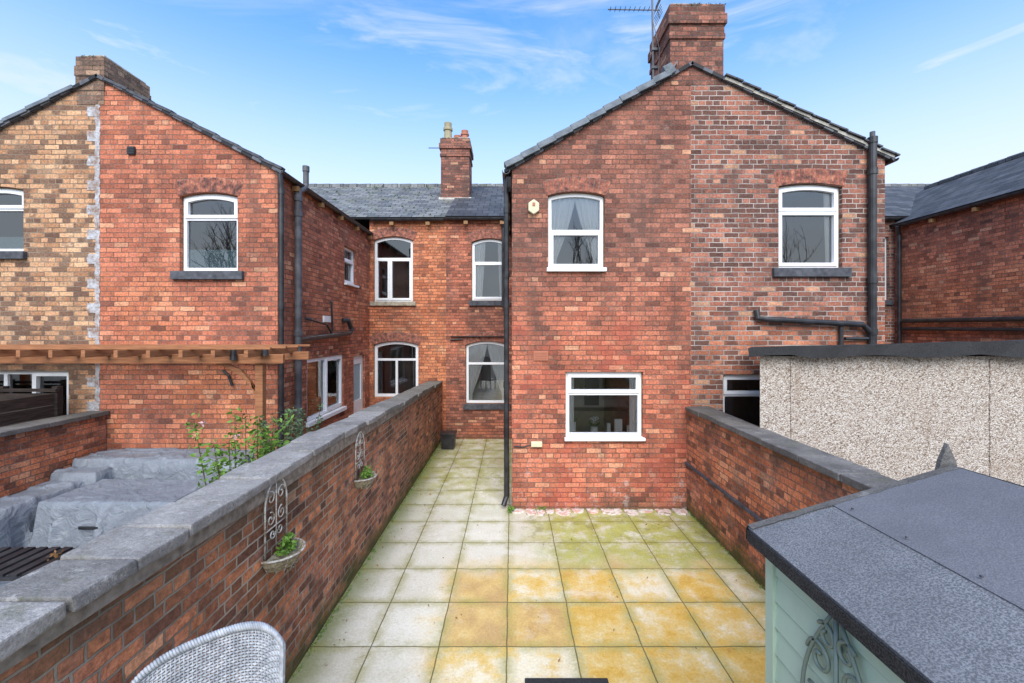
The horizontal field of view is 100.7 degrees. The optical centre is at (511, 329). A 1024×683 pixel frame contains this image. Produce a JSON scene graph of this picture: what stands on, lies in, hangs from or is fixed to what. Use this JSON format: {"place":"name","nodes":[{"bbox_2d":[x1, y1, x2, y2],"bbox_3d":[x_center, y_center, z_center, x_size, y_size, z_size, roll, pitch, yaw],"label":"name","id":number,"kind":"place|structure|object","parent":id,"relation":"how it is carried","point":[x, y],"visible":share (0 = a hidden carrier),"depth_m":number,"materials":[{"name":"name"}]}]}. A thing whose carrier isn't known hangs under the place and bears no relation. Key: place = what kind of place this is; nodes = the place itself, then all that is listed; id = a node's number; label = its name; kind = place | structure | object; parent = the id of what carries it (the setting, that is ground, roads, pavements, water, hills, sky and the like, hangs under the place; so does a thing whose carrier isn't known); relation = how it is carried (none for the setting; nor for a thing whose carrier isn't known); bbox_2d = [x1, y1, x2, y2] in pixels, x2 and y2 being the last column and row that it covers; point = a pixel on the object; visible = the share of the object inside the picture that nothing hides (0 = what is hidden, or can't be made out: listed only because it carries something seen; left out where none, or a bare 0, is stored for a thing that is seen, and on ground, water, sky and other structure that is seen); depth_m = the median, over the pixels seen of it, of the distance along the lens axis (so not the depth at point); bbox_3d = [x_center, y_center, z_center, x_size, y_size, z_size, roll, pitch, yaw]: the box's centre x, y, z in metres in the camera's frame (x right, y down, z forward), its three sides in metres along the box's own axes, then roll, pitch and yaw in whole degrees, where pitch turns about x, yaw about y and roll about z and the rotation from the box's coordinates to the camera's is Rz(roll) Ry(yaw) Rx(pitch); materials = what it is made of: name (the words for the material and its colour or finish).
{"place":"outdoors","nodes":[
{"label":"outdoors","id":0,"kind":"place"},
{"bbox_2d":[475,243,501,296],"bbox_3d":[-0.560,-1.495,10.855,0.860,1.470,0.026,0,0,0],"label":"curtain","id":1,"kind":"object","parent":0,"point":[479,252],"visible":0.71,"depth_m":10.86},
{"bbox_2d":[0,0,1023,184],"label":"sky","id":2,"kind":"structure","parent":0,"point":[348,91],"materials":[{"name":"blue"}]},
{"bbox_2d":[288,439,764,682],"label":"patio paving","id":3,"kind":"structure","parent":0,"point":[499,577],"depth_m":4.33,"materials":[{"name":"stone"}]},
{"bbox_2d":[131,621,285,682],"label":"wicker chair","id":4,"kind":"object","parent":3,"relation":"on","point":[272,664],"visible":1,"depth_m":1.84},
{"bbox_2d":[292,441,762,676],"bbox_3d":[0.459,2.704,6.701,4.438,0.116,7.385,0,0,0],"label":"moss and weeds","id":5,"kind":"object","parent":3,"relation":"on","point":[510,509],"visible":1,"depth_m":5.56,"materials":[{"name":"green plant"}]},
{"bbox_2d":[512,508,687,515],"bbox_3d":[1.314,2.737,6.378,2.646,0.024,0.229,0,0,0],"label":"rubble strip","id":6,"kind":"object","parent":3,"relation":"on","point":[634,512],"visible":0.99,"depth_m":6.39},
{"bbox_2d":[746,443,1023,682],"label":"garden shed","id":7,"kind":"structure","parent":3,"relation":"on","point":[919,578],"depth_m":1.32,"materials":[{"name":"wood"}]},
{"bbox_2d":[800,614,861,682],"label":"metal scroll panel","id":8,"kind":"object","parent":7,"relation":"attached to","point":[836,644],"visible":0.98,"depth_m":1.29,"materials":[{"name":"grey"}]},
{"bbox_2d":[525,678,608,682],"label":"door mat","id":9,"kind":"object","parent":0,"point":[566,680],"depth_m":3.30,"materials":[{"name":"rubber"}]},
{"bbox_2d":[584,377,598,404],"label":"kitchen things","id":10,"kind":"object","parent":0,"point":[591,382],"visible":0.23,"depth_m":7.90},
{"bbox_2d":[574,377,628,431],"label":"kitchen units","id":11,"kind":"object","parent":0,"point":[584,415],"visible":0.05,"depth_m":7.60},
{"bbox_2d":[569,377,635,431],"bbox_3d":[1.415,1.155,6.655,1.130,0.970,0.026,0,0,0],"label":"kitchen window curtain","id":12,"kind":"object","parent":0,"point":[632,413],"visible":0.56,"depth_m":6.65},
{"bbox_2d":[723,376,759,393],"bbox_3d":[3.715,0.856,6.586,0.894,0.276,0.068,0,0,0],"label":"kitchen window sash","id":13,"kind":"object","parent":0,"point":[725,379],"visible":0.5,"depth_m":6.55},
{"bbox_2d":[889,156,1023,227],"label":"roof","id":14,"kind":"structure","parent":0,"point":[1005,178],"depth_m":9.97,"materials":[{"name":"tile"}]},
{"label":"ground","id":15,"kind":"structure","parent":0,"visible":0},
{"bbox_2d":[0,386,62,426],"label":"timber fence","id":16,"kind":"object","parent":15,"relation":"on","point":[17,408],"visible":0.43,"depth_m":5.96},
{"bbox_2d":[0,547,76,580],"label":"slatted table","id":17,"kind":"object","parent":15,"relation":"on","point":[16,563],"visible":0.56,"depth_m":3.58,"materials":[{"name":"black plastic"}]},
{"bbox_2d":[0,91,95,413],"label":"neighbour wall","id":18,"kind":"structure","parent":15,"relation":"on","point":[46,295],"depth_m":6.50,"materials":[{"name":"yellow brick"}]},
{"bbox_2d":[0,194,23,236],"bbox_3d":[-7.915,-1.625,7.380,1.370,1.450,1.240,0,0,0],"label":"window pane","id":19,"kind":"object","parent":18,"relation":"attached to","point":[11,224],"visible":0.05,"depth_m":7.29,"materials":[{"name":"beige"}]},
{"bbox_2d":[0,374,66,414],"bbox_3d":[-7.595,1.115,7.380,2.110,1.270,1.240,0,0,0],"label":"window pane","id":20,"kind":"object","parent":18,"relation":"attached to","point":[22,381],"depth_m":7.84,"materials":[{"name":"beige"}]},
{"bbox_2d":[0,371,68,392],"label":"kitchen window frame","id":21,"kind":"object","parent":18,"relation":"attached to","point":[8,378],"visible":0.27,"depth_m":6.57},
{"bbox_2d":[0,74,97,130],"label":"roof","id":22,"kind":"structure","parent":18,"relation":"on","point":[76,86],"depth_m":6.46,"materials":[{"name":"tile"}]},
{"bbox_2d":[0,85,72,124],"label":"verge","id":23,"kind":"structure","parent":22,"relation":"on","point":[34,104],"depth_m":6.43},
{"bbox_2d":[74,56,150,104],"bbox_3d":[-6.450,-3.815,6.897,0.460,0.730,0.846,0,0,0],"label":"chimney","id":24,"kind":"object","parent":22,"relation":"on","point":[91,93],"visible":0.53,"depth_m":6.49,"materials":[{"name":"brown brick"}]},
{"bbox_2d":[86,104,100,410],"bbox_3d":[-6.405,-0.521,6.506,0.214,6.542,0.027,0,0,0],"label":"mortar quoin strip","id":25,"kind":"object","parent":18,"relation":"attached to","point":[94,184],"visible":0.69,"depth_m":6.49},
{"bbox_2d":[0,415,105,497],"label":"wall bricks","id":26,"kind":"object","parent":15,"relation":"on","point":[32,458],"depth_m":5.62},
{"bbox_2d":[0,410,109,437],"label":"coping stones","id":27,"kind":"object","parent":26,"relation":"on","point":[5,431],"visible":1,"depth_m":5.71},
{"bbox_2d":[27,478,215,547],"bbox_3d":[-4.660,2.348,5.220,1.880,0.785,1.120,0,0,0],"label":"garden table cover","id":28,"kind":"object","parent":15,"relation":"on","point":[76,517],"visible":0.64,"depth_m":4.84,"materials":[{"name":"fabric"}]},
{"bbox_2d":[0,448,254,586],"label":"garden sofa cover","id":29,"kind":"object","parent":15,"relation":"on","point":[17,515],"visible":0.27,"depth_m":5.84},
{"bbox_2d":[0,344,310,458],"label":"pergola","id":30,"kind":"object","parent":15,"relation":"on","point":[260,356],"visible":0.96,"depth_m":5.56,"materials":[{"name":"brown wood"}]},
{"bbox_2d":[99,82,285,450],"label":"front wall","id":31,"kind":"structure","parent":15,"relation":"on","point":[144,298],"depth_m":6.50,"materials":[{"name":"brick"}]},
{"bbox_2d":[103,77,285,170],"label":"verge","id":32,"kind":"structure","parent":31,"relation":"on","point":[150,101],"depth_m":6.44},
{"bbox_2d":[170,271,243,279],"bbox_3d":[-4.645,-0.834,6.510,1.090,0.128,0.140,0,0,0],"label":"bathroom window sill","id":33,"kind":"structure","parent":31,"relation":"attached to","point":[206,275],"depth_m":6.44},
{"bbox_2d":[174,178,242,195],"bbox_3d":[-4.645,-2.189,6.516,1.056,0.282,0.048,0,0,0],"label":"bathroom window arch","id":34,"kind":"structure","parent":31,"relation":"in","point":[208,185],"depth_m":6.49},
{"bbox_2d":[184,194,237,270],"bbox_3d":[-4.645,-1.505,6.605,0.882,1.202,0.070,0,0,0],"label":"bathroom window frame","id":35,"kind":"object","parent":31,"relation":"attached to","point":[187,221],"visible":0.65,"depth_m":6.57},
{"bbox_2d":[185,196,237,217],"bbox_3d":[-4.645,-1.899,6.586,0.814,0.346,0.068,0,0,0],"label":"bathroom window sash","id":36,"kind":"object","parent":35,"relation":"in","point":[188,201],"visible":0.96,"depth_m":6.55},
{"bbox_2d":[189,250,236,267],"bbox_3d":[-4.645,-1.090,6.617,0.830,0.320,0.005,0,0,0],"label":"bathroom window frosting","id":37,"kind":"object","parent":35,"relation":"attached to","point":[212,258],"visible":0.69,"depth_m":6.62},
{"bbox_2d":[191,200,236,249],"bbox_3d":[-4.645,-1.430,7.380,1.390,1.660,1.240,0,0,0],"label":"window pane","id":38,"kind":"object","parent":31,"relation":"attached to","point":[213,235],"visible":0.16,"depth_m":7.57,"materials":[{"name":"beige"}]},
{"bbox_2d":[95,73,389,246],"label":"roof","id":39,"kind":"structure","parent":31,"relation":"on","point":[217,139],"depth_m":6.45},
{"bbox_2d":[275,170,373,235],"bbox_3d":[-3.510,-2.355,8.500,0.120,0.110,4.200,0,0,0],"label":"gutter","id":40,"kind":"object","parent":39,"relation":"attached to","point":[296,182],"visible":0.94,"depth_m":7.82,"materials":[{"name":"black plastic"}]},
{"bbox_2d":[277,174,284,447],"bbox_3d":[-3.501,0.198,6.434,0.090,5.104,0.100,0,0,0],"label":"downpipe","id":41,"kind":"object","parent":31,"relation":"attached to","point":[281,194],"visible":0.73,"depth_m":6.41,"materials":[{"name":"black plastic"}]},
{"bbox_2d":[0,384,441,682],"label":"wall bricks","id":42,"kind":"object","parent":15,"relation":"on","point":[338,522],"depth_m":3.06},
{"bbox_2d":[0,383,442,674],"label":"coping joints","id":43,"kind":"object","parent":42,"relation":"on","point":[70,620],"visible":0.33,"depth_m":2.15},
{"bbox_2d":[0,381,442,661],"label":"coping stones","id":44,"kind":"object","parent":42,"relation":"on","point":[37,603],"visible":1,"depth_m":2.11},
{"bbox_2d":[261,479,305,573],"bbox_3d":[-1.637,1.427,3.120,0.205,0.693,0.373,0,0,0],"label":"wall planter","id":45,"kind":"object","parent":42,"relation":"attached to","point":[287,554],"visible":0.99,"depth_m":3.09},
{"bbox_2d":[354,431,376,489],"bbox_3d":[-1.642,1.488,4.840,0.195,0.658,0.354,0,0,0],"label":"wall planter","id":46,"kind":"object","parent":42,"relation":"attached to","point":[365,480],"visible":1,"depth_m":4.79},
{"bbox_2d":[184,406,293,487],"bbox_3d":[-2.827,1.791,4.327,1.035,1.923,0.632,0,0,0],"label":"rose bush","id":47,"kind":"object","parent":15,"relation":"on","point":[262,450],"visible":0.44,"depth_m":4.35,"materials":[{"name":"green plant"}]},
{"bbox_2d":[254,403,324,454],"bbox_3d":[-2.699,1.829,5.095,0.701,1.845,0.684,0,0,0],"label":"garden shrub","id":48,"kind":"object","parent":15,"relation":"on","point":[299,432],"visible":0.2,"depth_m":5.04,"materials":[{"name":"green plant"}]},
{"bbox_2d":[294,189,302,438],"bbox_3d":[-3.500,0.225,6.950,0.134,5.050,0.134,0,0,0],"label":"soil pipe","id":49,"kind":"object","parent":15,"relation":"on","point":[298,216],"visible":0.71,"depth_m":6.90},
{"bbox_2d":[286,180,369,437],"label":"side wall","id":50,"kind":"structure","parent":15,"relation":"on","point":[328,236],"depth_m":8.35,"materials":[{"name":"brick"}]},
{"bbox_2d":[307,360,331,415],"bbox_3d":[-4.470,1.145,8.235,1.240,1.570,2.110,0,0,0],"label":"window pane","id":51,"kind":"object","parent":50,"relation":"attached to","point":[314,381],"visible":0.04,"depth_m":9.29,"materials":[{"name":"beige"}]},
{"bbox_2d":[307,355,341,420],"bbox_3d":[-3.655,1.070,8.235,0.070,1.112,1.602,0,0,0],"label":"dining window frame","id":52,"kind":"object","parent":50,"relation":"attached to","point":[323,387],"visible":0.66,"depth_m":8.21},
{"bbox_2d":[326,356,341,410],"bbox_3d":[-3.636,1.070,8.617,0.068,1.024,0.751,0,0,0],"label":"dining window sash","id":53,"kind":"object","parent":52,"relation":"in","point":[339,403],"visible":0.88,"depth_m":8.92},
{"bbox_2d":[370,219,445,429],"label":"wall","id":54,"kind":"structure","parent":15,"relation":"on","point":[425,317],"depth_m":10.70,"materials":[{"name":"brick"}]},
{"bbox_2d":[308,187,453,218],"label":"roof slates","id":55,"kind":"object","parent":54,"relation":"on","point":[365,205],"visible":0.22,"depth_m":12.01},
{"bbox_2d":[375,237,412,300],"bbox_3d":[-2.995,-1.535,10.805,0.982,1.642,0.070,0,0,0],"label":"window frame","id":56,"kind":"object","parent":54,"relation":"attached to","point":[387,239],"visible":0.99,"depth_m":10.77,"materials":[{"name":"white plastic"}]},
{"bbox_2d":[390,259,411,299],"bbox_3d":[-2.818,-1.276,10.786,0.540,1.036,0.068,0,0,0],"label":"window sash","id":57,"kind":"object","parent":56,"relation":"attached to","point":[391,276],"depth_m":10.75,"materials":[{"name":"white plastic"}]},
{"bbox_2d":[378,240,410,297],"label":"window pane","id":58,"kind":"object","parent":54,"relation":"in","point":[398,249],"depth_m":12.20,"materials":[{"name":"black"}]},
{"bbox_2d":[372,228,416,240],"bbox_3d":[-2.995,-2.417,10.716,1.217,0.328,0.048,0,0,0],"label":"window arch","id":59,"kind":"structure","parent":54,"relation":"attached to","point":[399,231],"depth_m":10.69,"materials":[{"name":"brick"}]},
{"bbox_2d":[369,332,422,344],"bbox_3d":[-2.925,0.224,10.716,1.344,0.326,0.048,0,0,0],"label":"window arch","id":60,"kind":"structure","parent":54,"relation":"attached to","point":[390,335],"depth_m":10.69,"materials":[{"name":"brick"}]},
{"bbox_2d":[375,341,417,395],"bbox_3d":[-2.925,0.990,10.805,1.122,1.412,0.070,0,0,0],"label":"window frame","id":61,"kind":"object","parent":54,"relation":"attached to","point":[377,359],"visible":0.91,"depth_m":10.77,"materials":[{"name":"white plastic"}]},
{"bbox_2d":[378,341,415,392],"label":"window pane","id":62,"kind":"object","parent":54,"relation":"attached to","point":[387,376],"depth_m":12.20,"materials":[{"name":"black"}]},
{"bbox_2d":[446,220,511,438],"bbox_3d":[-0.830,0.000,10.820,1.660,5.700,0.240,0,0,0],"label":"brick wall","id":63,"kind":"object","parent":15,"relation":"on","point":[463,318],"depth_m":10.70,"materials":[{"name":"brick"}]},
{"bbox_2d":[466,341,503,402],"bbox_3d":[-0.635,1.070,10.805,1.062,1.572,0.070,0,0,0],"label":"window frame","id":64,"kind":"object","parent":63,"relation":"attached to","point":[468,363],"visible":0.79,"depth_m":10.77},
{"bbox_2d":[467,344,503,399],"bbox_3d":[-0.635,1.100,10.855,1.010,1.480,0.026,0,0,0],"label":"curtain","id":65,"kind":"object","parent":64,"relation":"attached to","point":[478,352],"visible":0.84,"depth_m":10.86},
{"bbox_2d":[470,341,501,399],"bbox_3d":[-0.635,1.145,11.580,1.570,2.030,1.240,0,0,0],"label":"window pane","id":66,"kind":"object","parent":63,"relation":"attached to","point":[487,387],"visible":0.04,"depth_m":12.20,"materials":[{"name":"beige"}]},
{"bbox_2d":[461,332,511,344],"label":"brick arch","id":67,"kind":"structure","parent":63,"relation":"in","point":[476,339],"depth_m":10.69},
{"bbox_2d":[482,242,499,296],"bbox_3d":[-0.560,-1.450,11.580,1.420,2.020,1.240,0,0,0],"label":"window pane","id":68,"kind":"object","parent":63,"relation":"attached to","point":[491,288],"visible":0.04,"depth_m":12.20,"materials":[{"name":"beige"}]},
{"bbox_2d":[512,79,690,509],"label":"front wall","id":69,"kind":"structure","parent":15,"relation":"on","point":[629,310],"depth_m":6.50,"materials":[{"name":"brick"}]},
{"bbox_2d":[501,178,509,506],"bbox_3d":[-0.096,0.182,6.560,0.102,5.064,0.199,0,0,21],"label":"front downpipe","id":70,"kind":"object","parent":69,"relation":"attached to","point":[506,277],"visible":0.95,"depth_m":6.54,"materials":[{"name":"black plastic"}]},
{"bbox_2d":[556,198,592,263],"bbox_3d":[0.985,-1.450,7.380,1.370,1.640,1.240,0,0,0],"label":"window pane","id":71,"kind":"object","parent":69,"relation":"attached to","point":[574,250],"visible":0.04,"depth_m":8.00,"materials":[{"name":"beige"}]},
{"bbox_2d":[548,194,602,266],"bbox_3d":[0.985,-1.525,6.605,0.862,1.182,0.070,0,0,0],"label":"bedroom window frame","id":72,"kind":"object","parent":69,"relation":"attached to","point":[582,196],"visible":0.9,"depth_m":6.57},
{"bbox_2d":[551,198,598,263],"bbox_3d":[0.985,-1.505,6.655,0.810,1.110,0.026,0,0,0],"label":"bedroom window curtain","id":73,"kind":"object","parent":72,"relation":"hanging from","point":[562,211],"visible":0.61,"depth_m":6.66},
{"bbox_2d":[550,232,601,266],"bbox_3d":[0.985,-1.241,6.586,0.794,0.546,0.068,0,0,0],"label":"bedroom window sash","id":74,"kind":"object","parent":72,"relation":"in","point":[599,248],"visible":0.88,"depth_m":6.55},
{"bbox_2d":[543,177,609,194],"bbox_3d":[0.985,-2.199,6.516,1.037,0.283,0.048,0,0,0],"label":"bedroom window arch","id":75,"kind":"structure","parent":69,"relation":"in","point":[579,183],"depth_m":6.49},
{"bbox_2d":[547,267,606,271],"bbox_3d":[0.985,-0.920,6.510,0.910,0.060,0.140,0,0,0],"label":"bedroom window sill","id":76,"kind":"structure","parent":69,"relation":"attached to","point":[576,269],"depth_m":6.44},
{"bbox_2d":[504,61,691,232],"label":"roof","id":77,"kind":"structure","parent":69,"relation":"on","point":[678,71],"depth_m":6.45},
{"bbox_2d":[574,377,628,406],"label":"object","id":78,"kind":"object","parent":69,"relation":"attached to","point":[613,400],"depth_m":8.00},
{"bbox_2d":[566,372,640,435],"bbox_3d":[1.415,1.150,6.605,1.182,1.012,0.070,0,0,0],"label":"kitchen window frame","id":79,"kind":"object","parent":69,"relation":"on","point":[638,416],"visible":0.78,"depth_m":6.57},
{"bbox_2d":[568,374,638,392],"bbox_3d":[1.415,0.829,6.586,1.104,0.291,0.068,0,0,0],"label":"kitchen window sash","id":80,"kind":"object","parent":79,"relation":"attached to","point":[635,390],"visible":1,"depth_m":6.55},
{"bbox_2d":[564,436,645,440],"bbox_3d":[1.415,1.667,6.510,1.230,0.045,0.140,0,0,0],"label":"kitchen window sill","id":81,"kind":"structure","parent":69,"relation":"attached to","point":[603,438],"depth_m":6.44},
{"bbox_2d":[445,185,924,217],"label":"roof tiles","id":82,"kind":"object","parent":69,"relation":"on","point":[485,201],"visible":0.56,"depth_m":11.79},
{"bbox_2d":[439,138,473,196],"bbox_3d":[-1.650,-4.500,12.700,0.920,2.100,0.900,0,0,0],"label":"chimney","id":83,"kind":"object","parent":82,"relation":"on","point":[457,156],"visible":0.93,"depth_m":12.30,"materials":[{"name":"brick"}]},
{"bbox_2d":[504,71,671,168],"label":"verge slates","id":84,"kind":"object","parent":82,"relation":"on","point":[603,110],"visible":0.76,"depth_m":6.40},
{"bbox_2d":[308,184,928,186],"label":"ridge tiles","id":85,"kind":"object","parent":82,"relation":"attached to","point":[372,185],"visible":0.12,"depth_m":13.79,"materials":[{"name":"tile"}]},
{"bbox_2d":[687,412,860,589],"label":"wall bricks","id":86,"kind":"object","parent":15,"relation":"on","point":[762,482],"depth_m":4.94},
{"bbox_2d":[685,462,762,520],"bbox_3d":[2.658,2.033,5.195,0.035,0.035,2.590,0,0,0],"label":"ledge strip","id":87,"kind":"object","parent":86,"relation":"attached to","point":[737,502],"visible":0.64,"depth_m":5.24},
{"bbox_2d":[685,406,896,490],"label":"coping stones","id":88,"kind":"object","parent":86,"relation":"on","point":[853,475],"visible":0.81,"depth_m":3.99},
{"bbox_2d":[691,82,884,411],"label":"neighbour wall","id":89,"kind":"structure","parent":15,"relation":"on","point":[744,146],"depth_m":6.50,"materials":[{"name":"brick"}]},
{"bbox_2d":[725,380,759,426],"bbox_3d":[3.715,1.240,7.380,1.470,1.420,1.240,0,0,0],"label":"window pane","id":90,"kind":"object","parent":89,"relation":"attached to","point":[746,408],"depth_m":8.00,"materials":[{"name":"black"}]},
{"bbox_2d":[691,61,895,160],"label":"roof","id":91,"kind":"structure","parent":89,"relation":"on","point":[777,105],"depth_m":6.45,"materials":[{"name":"tile"}]},
{"bbox_2d":[648,4,726,84],"bbox_3d":[2.828,-4.360,6.947,0.895,1.220,0.986,0,0,0],"label":"chimney","id":92,"kind":"object","parent":91,"relation":"on","point":[695,33],"visible":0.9,"depth_m":6.49,"materials":[{"name":"brick"}]},
{"bbox_2d":[608,0,662,76],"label":"tv aerial","id":93,"kind":"object","parent":92,"relation":"attached to","point":[653,50],"visible":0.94,"depth_m":6.99,"materials":[{"name":"metal"}]},
{"bbox_2d":[725,76,894,157],"bbox_3d":[4.528,-3.232,6.494,2.594,1.232,0.112,0,0,0],"label":"verge cement","id":94,"kind":"object","parent":91,"relation":"on","point":[803,113],"visible":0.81,"depth_m":6.44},
{"bbox_2d":[724,73,900,157],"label":"verge tiles","id":95,"kind":"object","parent":94,"relation":"on","point":[841,128],"visible":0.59,"depth_m":6.41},
{"bbox_2d":[783,191,824,262],"bbox_3d":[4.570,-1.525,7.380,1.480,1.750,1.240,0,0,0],"label":"window pane","id":96,"kind":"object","parent":89,"relation":"attached to","point":[803,239],"visible":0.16,"depth_m":7.68,"materials":[{"name":"beige"}]},
{"bbox_2d":[778,185,837,267],"bbox_3d":[4.570,-1.600,6.605,0.972,1.292,0.070,0,0,0],"label":"bedroom window frame","id":97,"kind":"object","parent":89,"relation":"attached to","point":[814,211],"visible":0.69,"depth_m":6.57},
{"bbox_2d":[782,193,830,262],"bbox_3d":[4.570,-1.583,6.655,0.920,1.225,0.026,0,0,0],"label":"bedroom window curtain","id":98,"kind":"object","parent":97,"relation":"hanging from","point":[827,219],"visible":0.41,"depth_m":6.65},
{"bbox_2d":[778,212,836,265],"bbox_3d":[4.570,-1.406,6.586,0.904,0.836,0.068,0,0,0],"label":"bedroom window sash","id":99,"kind":"object","parent":97,"relation":"in","point":[833,215],"visible":0.9,"depth_m":6.55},
{"bbox_2d":[778,187,836,210],"bbox_3d":[4.570,-2.024,6.586,0.904,0.376,0.068,0,0,0],"label":"bedroom window sash","id":100,"kind":"object","parent":97,"relation":"in","point":[832,192],"visible":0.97,"depth_m":6.55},
{"bbox_2d":[774,168,846,185],"bbox_3d":[4.570,-2.336,6.516,1.123,0.274,0.048,0,0,0],"label":"bedroom window arch","id":101,"kind":"structure","parent":89,"relation":"in","point":[821,174],"depth_m":6.49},
{"bbox_2d":[772,268,851,276],"bbox_3d":[4.570,-0.877,6.510,1.180,0.135,0.140,0,0,0],"label":"bedroom window sill","id":102,"kind":"structure","parent":89,"relation":"attached to","point":[811,272],"depth_m":6.44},
{"bbox_2d":[753,310,872,334],"bbox_3d":[4.573,-0.113,6.440,1.795,0.391,0.129,0,0,0],"label":"waste pipe","id":103,"kind":"object","parent":89,"relation":"attached to","point":[866,328],"visible":1,"depth_m":6.38,"materials":[{"name":"black plastic"}]},
{"bbox_2d":[867,135,877,343],"bbox_3d":[5.460,-1.232,6.430,0.134,3.365,0.134,0,0,0],"label":"soil pipe","id":104,"kind":"object","parent":89,"relation":"attached to","point":[872,173],"visible":0.91,"depth_m":6.39,"materials":[{"name":"black plastic"}]},
{"bbox_2d":[748,340,1023,485],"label":"pebbledash outbuilding","id":105,"kind":"structure","parent":15,"relation":"on","point":[899,411],"depth_m":5.00,"materials":[{"name":"concrete"}]},
{"bbox_2d":[885,220,894,343],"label":"wall","id":106,"kind":"structure","parent":15,"relation":"on","point":[890,291],"depth_m":10.70,"materials":[{"name":"brick"}]},
{"bbox_2d":[895,194,1023,343],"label":"side wall","id":107,"kind":"structure","parent":15,"relation":"on","point":[964,263],"depth_m":9.03,"materials":[{"name":"brick"}]},
{"bbox_2d":[895,226,901,342],"bbox_3d":[9.519,0.086,10.453,0.244,5.328,0.090,0,0,-38],"label":"downpipe","id":108,"kind":"object","parent":107,"relation":"attached to","point":[899,282],"visible":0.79,"depth_m":10.47,"materials":[{"name":"black plastic"}]},
{"bbox_2d":[894,190,1023,227],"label":"gutter","id":109,"kind":"object","parent":107,"relation":"attached to","point":[1009,195],"visible":0.92,"depth_m":8.87,"materials":[{"name":"black plastic"}]},
{"bbox_2d":[901,316,1023,322],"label":"waste pipe","id":110,"kind":"object","parent":107,"relation":"attached to","point":[981,319],"visible":1,"depth_m":8.87,"materials":[{"name":"black plastic"}]},
{"bbox_2d":[901,327,1023,331],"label":"waste pipe","id":111,"kind":"object","parent":107,"relation":"attached to","point":[963,329],"visible":1,"depth_m":9.01,"materials":[{"name":"black plastic"}]},
{"bbox_3d":[13.886,-3.404,9.600,3.028,1.653,6.400,0,0,0],"label":"roof","id":112,"kind":"object","parent":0,"visible":0},
{"bbox_2d":[924,152,1023,189],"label":"ridge tiles","id":113,"kind":"object","parent":112,"relation":"on","point":[992,164],"visible":0.57,"depth_m":11.27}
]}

